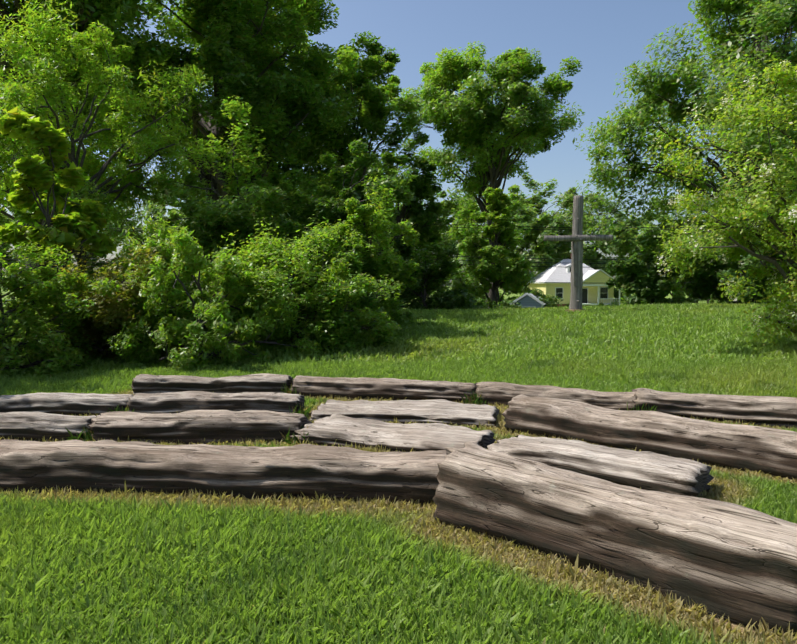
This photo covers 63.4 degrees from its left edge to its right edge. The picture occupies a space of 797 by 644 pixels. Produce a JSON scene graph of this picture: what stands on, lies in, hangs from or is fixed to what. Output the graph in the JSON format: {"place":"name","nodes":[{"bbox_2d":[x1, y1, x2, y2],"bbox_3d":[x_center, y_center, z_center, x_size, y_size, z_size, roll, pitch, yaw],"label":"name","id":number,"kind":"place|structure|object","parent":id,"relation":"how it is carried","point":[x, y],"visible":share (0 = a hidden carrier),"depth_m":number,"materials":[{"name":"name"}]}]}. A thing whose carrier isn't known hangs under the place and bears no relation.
{"place":"outdoors","nodes":[
{"label":"outdoors","id":0,"kind":"place"},
{"bbox_2d":[1,193,90,279],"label":"bush","id":1,"kind":"object","parent":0,"point":[14,251],"depth_m":101.07,"materials":[{"name":"green plant"}]},
{"bbox_2d":[0,394,796,643],"bbox_3d":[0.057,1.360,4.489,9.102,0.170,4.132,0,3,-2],"label":"grass","id":2,"kind":"structure","parent":0,"point":[525,596],"depth_m":3.56,"materials":[{"name":"green plant"}]},
{"bbox_2d":[0,301,796,365],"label":"grass","id":3,"kind":"structure","parent":0,"point":[647,319],"depth_m":16.53,"materials":[{"name":"green plant"}]},
{"bbox_2d":[320,169,419,331],"bbox_3d":[-0.935,-1.818,18.002,3.079,4.504,3.512,0,3,-2],"label":"tree","id":4,"kind":"object","parent":3,"relation":"on","point":[366,218],"visible":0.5,"depth_m":17.39,"materials":[{"name":"green plant"}]},
{"bbox_2d":[0,356,796,446],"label":"grass","id":5,"kind":"structure","parent":0,"point":[764,376],"depth_m":11.39,"materials":[{"name":"green plant"}]},
{"bbox_2d":[0,0,796,285],"label":"sky","id":6,"kind":"structure","parent":0,"point":[606,36],"materials":[{"name":"blue"}]},
{"bbox_2d":[1,286,796,642],"bbox_3d":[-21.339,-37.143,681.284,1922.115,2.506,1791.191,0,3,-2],"label":"lawn","id":7,"kind":"structure","parent":0,"point":[535,356],"depth_m":14.45,"materials":[{"name":"green plant"}]},
{"bbox_2d":[0,212,16,280],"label":"tree","id":8,"kind":"object","parent":7,"relation":"on","point":[3,243],"visible":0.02,"depth_m":116.66,"materials":[{"name":"green plant"}]},
{"bbox_2d":[0,206,23,277],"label":"bush","id":9,"kind":"object","parent":7,"relation":"on","point":[9,257],"visible":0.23,"depth_m":129.65,"materials":[{"name":"green plant"}]},
{"bbox_2d":[0,412,99,441],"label":"log","id":10,"kind":"object","parent":7,"relation":"on","point":[28,426],"visible":0.52,"depth_m":6.86,"materials":[{"name":"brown wood"}]},
{"bbox_2d":[0,106,116,334],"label":"catalpa tree","id":11,"kind":"object","parent":7,"relation":"on","point":[69,225],"visible":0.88,"depth_m":15.15,"materials":[{"name":"green plant"}]},
{"bbox_2d":[6,244,110,292],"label":"bush","id":12,"kind":"object","parent":7,"relation":"on","point":[89,272],"visible":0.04,"depth_m":139.18,"materials":[{"name":"green plant"}]},
{"bbox_2d":[0,242,119,378],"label":"shrub","id":13,"kind":"object","parent":7,"relation":"on","point":[29,293],"visible":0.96,"depth_m":12.30,"materials":[{"name":"green plant"}]},
{"bbox_2d":[0,392,132,415],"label":"log","id":14,"kind":"object","parent":7,"relation":"on","point":[65,403],"visible":0.46,"depth_m":8.13,"materials":[{"name":"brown wood"}]},
{"bbox_2d":[0,0,176,306],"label":"tall tree","id":15,"kind":"object","parent":7,"relation":"on","point":[86,12],"visible":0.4,"depth_m":27.81,"materials":[{"name":"green plant"}]},
{"bbox_2d":[0,0,191,303],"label":"tall tree","id":16,"kind":"object","parent":7,"relation":"on","point":[3,221],"visible":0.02,"depth_m":44.51,"materials":[{"name":"green plant"}]},
{"bbox_2d":[0,0,218,301],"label":"locust tree","id":17,"kind":"object","parent":7,"relation":"on","point":[52,95],"visible":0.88,"depth_m":18.48,"materials":[{"name":"green plant"}]},
{"bbox_2d":[11,237,207,364],"bbox_3d":[-6.153,-0.213,14.330,3.828,3.309,3.863,0,3,-2],"label":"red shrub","id":18,"kind":"object","parent":7,"relation":"on","point":[103,306],"visible":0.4,"depth_m":13.26,"materials":[{"name":"green plant"}]},
{"bbox_2d":[59,178,163,297],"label":"tree","id":19,"kind":"object","parent":7,"relation":"on","point":[100,263],"visible":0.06,"depth_m":138.98,"materials":[{"name":"green plant"}]},
{"bbox_2d":[102,172,195,267],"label":"tree","id":20,"kind":"object","parent":7,"relation":"on","point":[112,234],"visible":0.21,"depth_m":97.99,"materials":[{"name":"green plant"}]},
{"bbox_2d":[83,215,220,354],"bbox_3d":[-5.808,-0.663,14.801,3.567,3.394,3.571,0,3,-2],"label":"sumac shrub","id":21,"kind":"object","parent":7,"relation":"on","point":[165,249],"visible":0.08,"depth_m":14.24,"materials":[{"name":"green plant"}]},
{"bbox_2d":[140,157,204,280],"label":"tree","id":22,"kind":"object","parent":7,"relation":"on","point":[174,216],"visible":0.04,"depth_m":92.57,"materials":[{"name":"green plant"}]},
{"bbox_2d":[166,202,196,286],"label":"tree","id":23,"kind":"object","parent":7,"relation":"on","point":[174,209],"depth_m":142.54,"materials":[{"name":"green plant"}]},
{"bbox_2d":[88,410,311,444],"bbox_3d":[-2.135,1.222,6.990,2.396,0.502,0.467,0,2,0],"label":"log","id":24,"kind":"object","parent":7,"relation":"on","point":[190,427],"visible":0.73,"depth_m":6.81,"materials":[{"name":"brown wood"}]},
{"bbox_2d":[131,373,292,394],"bbox_3d":[-2.843,1.036,9.876,2.503,0.488,0.502,0,2,0],"label":"log","id":25,"kind":"object","parent":7,"relation":"on","point":[153,384],"visible":0.58,"depth_m":9.70,"materials":[{"name":"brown wood"}]},
{"bbox_2d":[106,226,320,369],"bbox_3d":[-3.911,-0.374,13.458,4.574,3.184,3.497,0,3,-2],"label":"sumac shrub","id":26,"kind":"object","parent":7,"relation":"on","point":[190,338],"visible":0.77,"depth_m":12.94,"materials":[{"name":"green plant"}]},
{"bbox_2d":[127,391,306,413],"bbox_3d":[-2.300,1.144,8.238,2.269,0.518,0.490,0,5,-2],"label":"log","id":27,"kind":"object","parent":7,"relation":"on","point":[173,402],"visible":0.52,"depth_m":8.04,"materials":[{"name":"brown wood"}]},
{"bbox_2d":[82,0,360,305],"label":"tall tree","id":28,"kind":"object","parent":7,"relation":"on","point":[231,37],"visible":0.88,"depth_m":33.86,"materials":[{"name":"green plant"}]},
{"bbox_2d":[0,439,446,505],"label":"log","id":29,"kind":"object","parent":7,"relation":"on","point":[306,470],"visible":0.77,"depth_m":5.11,"materials":[{"name":"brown wood"}]},
{"bbox_2d":[150,95,310,308],"bbox_3d":[-5.152,-3.492,20.044,4.628,7.310,5.530,0,3,-2],"label":"tree","id":30,"kind":"object","parent":7,"relation":"on","point":[268,197],"visible":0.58,"depth_m":19.57,"materials":[{"name":"green plant"}]},
{"bbox_2d":[133,0,400,232],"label":"tall tree","id":31,"kind":"object","parent":7,"relation":"on","point":[374,48],"visible":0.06,"depth_m":51.99,"materials":[{"name":"green plant"}]},
{"bbox_2d":[194,214,402,358],"bbox_3d":[-2.603,-0.611,15.674,4.794,4.138,5.267,-1,3,-18],"label":"shrub","id":32,"kind":"object","parent":7,"relation":"on","point":[283,265],"visible":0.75,"depth_m":14.41,"materials":[{"name":"green plant"}]},
{"bbox_2d":[257,168,362,292],"bbox_3d":[-4.495,-3.628,29.271,6.396,6.889,6.007,1,3,13],"label":"tree","id":33,"kind":"object","parent":7,"relation":"on","point":[293,174],"visible":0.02,"depth_m":29.21,"materials":[{"name":"green plant"}]},
{"bbox_2d":[267,220,408,339],"bbox_3d":[-1.533,-0.907,16.573,3.656,3.376,3.815,0,3,-2],"label":"shrub","id":34,"kind":"object","parent":7,"relation":"on","point":[353,252],"visible":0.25,"depth_m":16.02,"materials":[{"name":"green plant"}]},
{"bbox_2d":[279,138,417,264],"bbox_3d":[-2.056,-3.127,22.706,5.480,6.164,5.271,0,3,-2],"label":"tree","id":35,"kind":"object","parent":7,"relation":"on","point":[325,207],"visible":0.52,"depth_m":21.62,"materials":[{"name":"green plant"}]},
{"bbox_2d":[288,46,429,234],"bbox_3d":[-2.991,-8.371,40.276,7.207,18.376,11.093,-1,4,-23],"label":"tall tree","id":36,"kind":"object","parent":7,"relation":"on","point":[374,109],"visible":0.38,"depth_m":38.41,"materials":[{"name":"green plant"}]},
{"bbox_2d":[0,224,717,296],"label":"distant trees","id":37,"kind":"object","parent":7,"relation":"on","point":[470,256],"visible":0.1,"depth_m":65.84,"materials":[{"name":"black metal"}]},
{"bbox_2d":[64,384,656,444],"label":"grass tufts","id":38,"kind":"object","parent":7,"relation":"on","point":[474,399],"visible":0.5,"depth_m":8.02,"materials":[{"name":"green plant"}]},
{"bbox_2d":[291,375,476,403],"bbox_3d":[-0.258,1.072,9.526,2.838,0.508,0.479,1,3,12],"label":"log","id":39,"kind":"object","parent":7,"relation":"on","point":[370,388],"visible":0.52,"depth_m":9.34,"materials":[{"name":"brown wood"}]},
{"bbox_2d":[369,246,413,324],"bbox_3d":[-0.648,-1.003,19.783,2.383,2.640,1.966,-2,4,-35],"label":"shrub","id":40,"kind":"object","parent":7,"relation":"on","point":[396,305],"visible":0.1,"depth_m":19.98,"materials":[{"name":"green plant"}]},
{"bbox_2d":[290,413,495,451],"bbox_3d":[-0.045,1.255,6.779,2.126,0.360,0.849,1,6,21],"label":"log","id":41,"kind":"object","parent":7,"relation":"on","point":[343,429],"depth_m":6.61,"materials":[{"name":"wood"}]},
{"bbox_2d":[309,399,499,427],"bbox_3d":[0.108,1.180,8.186,2.363,0.296,1.015,1,4,11],"label":"log","id":42,"kind":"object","parent":7,"relation":"on","point":[447,412],"depth_m":7.95,"materials":[{"name":"wood"}]},
{"bbox_2d":[381,146,462,308],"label":"tall tree","id":43,"kind":"object","parent":7,"relation":"on","point":[425,185],"visible":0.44,"depth_m":53.12,"materials":[{"name":"green plant"}]},
{"bbox_2d":[387,241,485,309],"bbox_3d":[1.722,-1.804,33.458,4.225,4.688,6.991,-3,5,-46],"label":"bush","id":44,"kind":"object","parent":7,"relation":"on","point":[428,274],"visible":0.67,"depth_m":32.40,"materials":[{"name":"green plant"}]},
{"bbox_2d":[429,169,480,293],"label":"tree","id":45,"kind":"object","parent":7,"relation":"on","point":[442,194],"visible":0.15,"depth_m":129.99,"materials":[{"name":"green plant"}]},
{"bbox_2d":[433,183,526,287],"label":"tree","id":46,"kind":"object","parent":7,"relation":"on","point":[448,240],"visible":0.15,"depth_m":99.38,"materials":[{"name":"green plant"}]},
{"bbox_2d":[464,293,509,308],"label":"shrub","id":47,"kind":"object","parent":7,"relation":"on","point":[478,302],"depth_m":42.92,"materials":[{"name":"green plant"}]},
{"bbox_2d":[444,192,533,303],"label":"tree","id":48,"kind":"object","parent":7,"relation":"on","point":[471,243],"depth_m":76.02,"materials":[{"name":"green plant"}]},
{"bbox_2d":[398,41,584,306],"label":"tree","id":49,"kind":"object","parent":7,"relation":"on","point":[477,126],"visible":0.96,"depth_m":58.45,"materials":[{"name":"green plant"}]},
{"bbox_2d":[497,291,503,302],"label":"shrub","id":50,"kind":"object","parent":7,"relation":"on","point":[500,294],"depth_m":65.26,"materials":[{"name":"green plant"}]},
{"bbox_2d":[456,187,548,308],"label":"tree","id":51,"kind":"object","parent":7,"relation":"on","point":[506,270],"visible":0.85,"depth_m":49.13,"materials":[{"name":"green plant"}]},
{"bbox_2d":[500,298,521,307],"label":"shrub","id":52,"kind":"object","parent":7,"relation":"on","point":[506,303],"visible":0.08,"depth_m":42.65,"materials":[{"name":"green plant"}]},
{"bbox_2d":[481,184,562,295],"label":"tree","id":53,"kind":"object","parent":7,"relation":"on","point":[536,237],"visible":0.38,"depth_m":95.01,"materials":[{"name":"green plant"}]},
{"bbox_2d":[509,293,544,308],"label":"grey shed","id":54,"kind":"structure","parent":7,"relation":"on","point":[527,299],"depth_m":42.13,"materials":[{"name":"grey"}]},
{"bbox_2d":[501,172,562,280],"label":"tree","id":55,"kind":"object","parent":7,"relation":"on","point":[535,198],"visible":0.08,"depth_m":138.91,"materials":[{"name":"green plant"}]},
{"bbox_2d":[515,289,562,306],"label":"shrub","id":56,"kind":"object","parent":7,"relation":"on","point":[549,302],"visible":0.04,"depth_m":42.95,"materials":[{"name":"green plant"}]},
{"bbox_2d":[515,187,578,276],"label":"tree","id":57,"kind":"object","parent":7,"relation":"on","point":[553,250],"visible":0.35,"depth_m":113.02,"materials":[{"name":"green plant"}]},
{"bbox_2d":[474,382,636,410],"bbox_3d":[2.145,1.094,8.806,2.268,0.496,0.483,1,6,23],"label":"log","id":58,"kind":"object","parent":7,"relation":"on","point":[503,393],"visible":0.58,"depth_m":8.69,"materials":[{"name":"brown wood"}]},
{"bbox_2d":[528,253,619,306],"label":"yellow house","id":59,"kind":"structure","parent":7,"relation":"on","point":[596,290],"depth_m":86.66,"materials":[{"name":"yellow paint"}]},
{"bbox_2d":[544,195,612,308],"bbox_3d":[6.699,-2.394,24.209,2.526,4.638,0.526,1,3,4],"label":"wooden cross","id":60,"kind":"object","parent":7,"relation":"on","point":[577,238],"visible":0.92,"depth_m":24.03,"materials":[{"name":"grey wood"}]},
{"bbox_2d":[545,192,633,263],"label":"tree","id":61,"kind":"object","parent":7,"relation":"on","point":[560,197],"visible":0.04,"depth_m":130.75,"materials":[{"name":"green plant"}]},
{"bbox_2d":[543,181,639,276],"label":"tree","id":62,"kind":"object","parent":7,"relation":"on","point":[625,248],"visible":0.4,"depth_m":114.14,"materials":[{"name":"green plant"}]},
{"bbox_2d":[487,435,713,496],"bbox_3d":[1.696,1.293,5.641,1.885,0.444,0.794,2,0,37],"label":"log","id":63,"kind":"object","parent":7,"relation":"on","point":[647,470],"depth_m":5.28,"materials":[{"name":"wood"}]},
{"bbox_2d":[599,301,618,305],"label":"shrub","id":64,"kind":"object","parent":7,"relation":"on","point":[612,303],"visible":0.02,"depth_m":65.55,"materials":[{"name":"green plant"}]},
{"bbox_2d":[432,442,796,635],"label":"log","id":65,"kind":"object","parent":7,"relation":"on","point":[735,563],"visible":0.69,"depth_m":3.61,"materials":[{"name":"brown wood"}]},
{"bbox_2d":[583,213,668,300],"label":"tree","id":66,"kind":"object","parent":7,"relation":"on","point":[645,221],"visible":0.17,"depth_m":130.37,"materials":[{"name":"green plant"}]},
{"bbox_2d":[501,394,796,480],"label":"log","id":67,"kind":"object","parent":7,"relation":"on","point":[768,450],"visible":0.62,"depth_m":6.26,"materials":[{"name":"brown wood"}]},
{"bbox_2d":[604,228,721,304],"bbox_3d":[12.476,-2.273,30.892,5.305,4.258,4.905,0,3,-2],"label":"tree","id":68,"kind":"object","parent":7,"relation":"on","point":[651,286],"visible":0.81,"depth_m":30.00,"materials":[{"name":"green plant"}]},
{"bbox_2d":[637,194,727,297],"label":"tree","id":69,"kind":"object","parent":7,"relation":"on","point":[659,217],"depth_m":78.39,"materials":[{"name":"green plant"}]},
{"bbox_2d":[667,188,717,298],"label":"tree","id":70,"kind":"object","parent":7,"relation":"on","point":[704,221],"depth_m":143.31,"materials":[{"name":"green plant"}]},
{"bbox_2d":[668,191,741,301],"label":"tree","id":71,"kind":"object","parent":7,"relation":"on","point":[685,217],"visible":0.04,"depth_m":101.36,"materials":[{"name":"green plant"}]},
{"bbox_2d":[632,388,796,428],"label":"log","id":72,"kind":"object","parent":7,"relation":"on","point":[779,411],"visible":0.52,"depth_m":7.86,"materials":[{"name":"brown wood"}]},
{"bbox_2d":[643,51,796,348],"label":"crape myrtle tree","id":73,"kind":"object","parent":7,"relation":"on","point":[751,114],"visible":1,"depth_m":14.16,"materials":[{"name":"green plant"}]},
{"bbox_2d":[709,292,731,303],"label":"shrub","id":74,"kind":"object","parent":7,"relation":"on","point":[712,300],"visible":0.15,"depth_m":64.60,"materials":[{"name":"green plant"}]},
{"bbox_2d":[665,221,796,303],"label":"tree","id":75,"kind":"object","parent":7,"relation":"on","point":[721,270],"visible":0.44,"depth_m":28.71,"materials":[{"name":"green plant"}]},
{"bbox_2d":[707,103,796,260],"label":"tree","id":76,"kind":"object","parent":7,"relation":"on","point":[740,220],"visible":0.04,"depth_m":48.79,"materials":[{"name":"green plant"}]},
{"bbox_2d":[727,177,796,258],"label":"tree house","id":77,"kind":"structure","parent":7,"relation":"on","point":[784,221],"depth_m":71.30,"materials":[{"name":"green plant"}]},
{"bbox_2d":[387,202,454,267],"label":"tree","id":78,"kind":"object","parent":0,"point":[410,219],"visible":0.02,"depth_m":125.48,"materials":[{"name":"green plant"}]}
]}

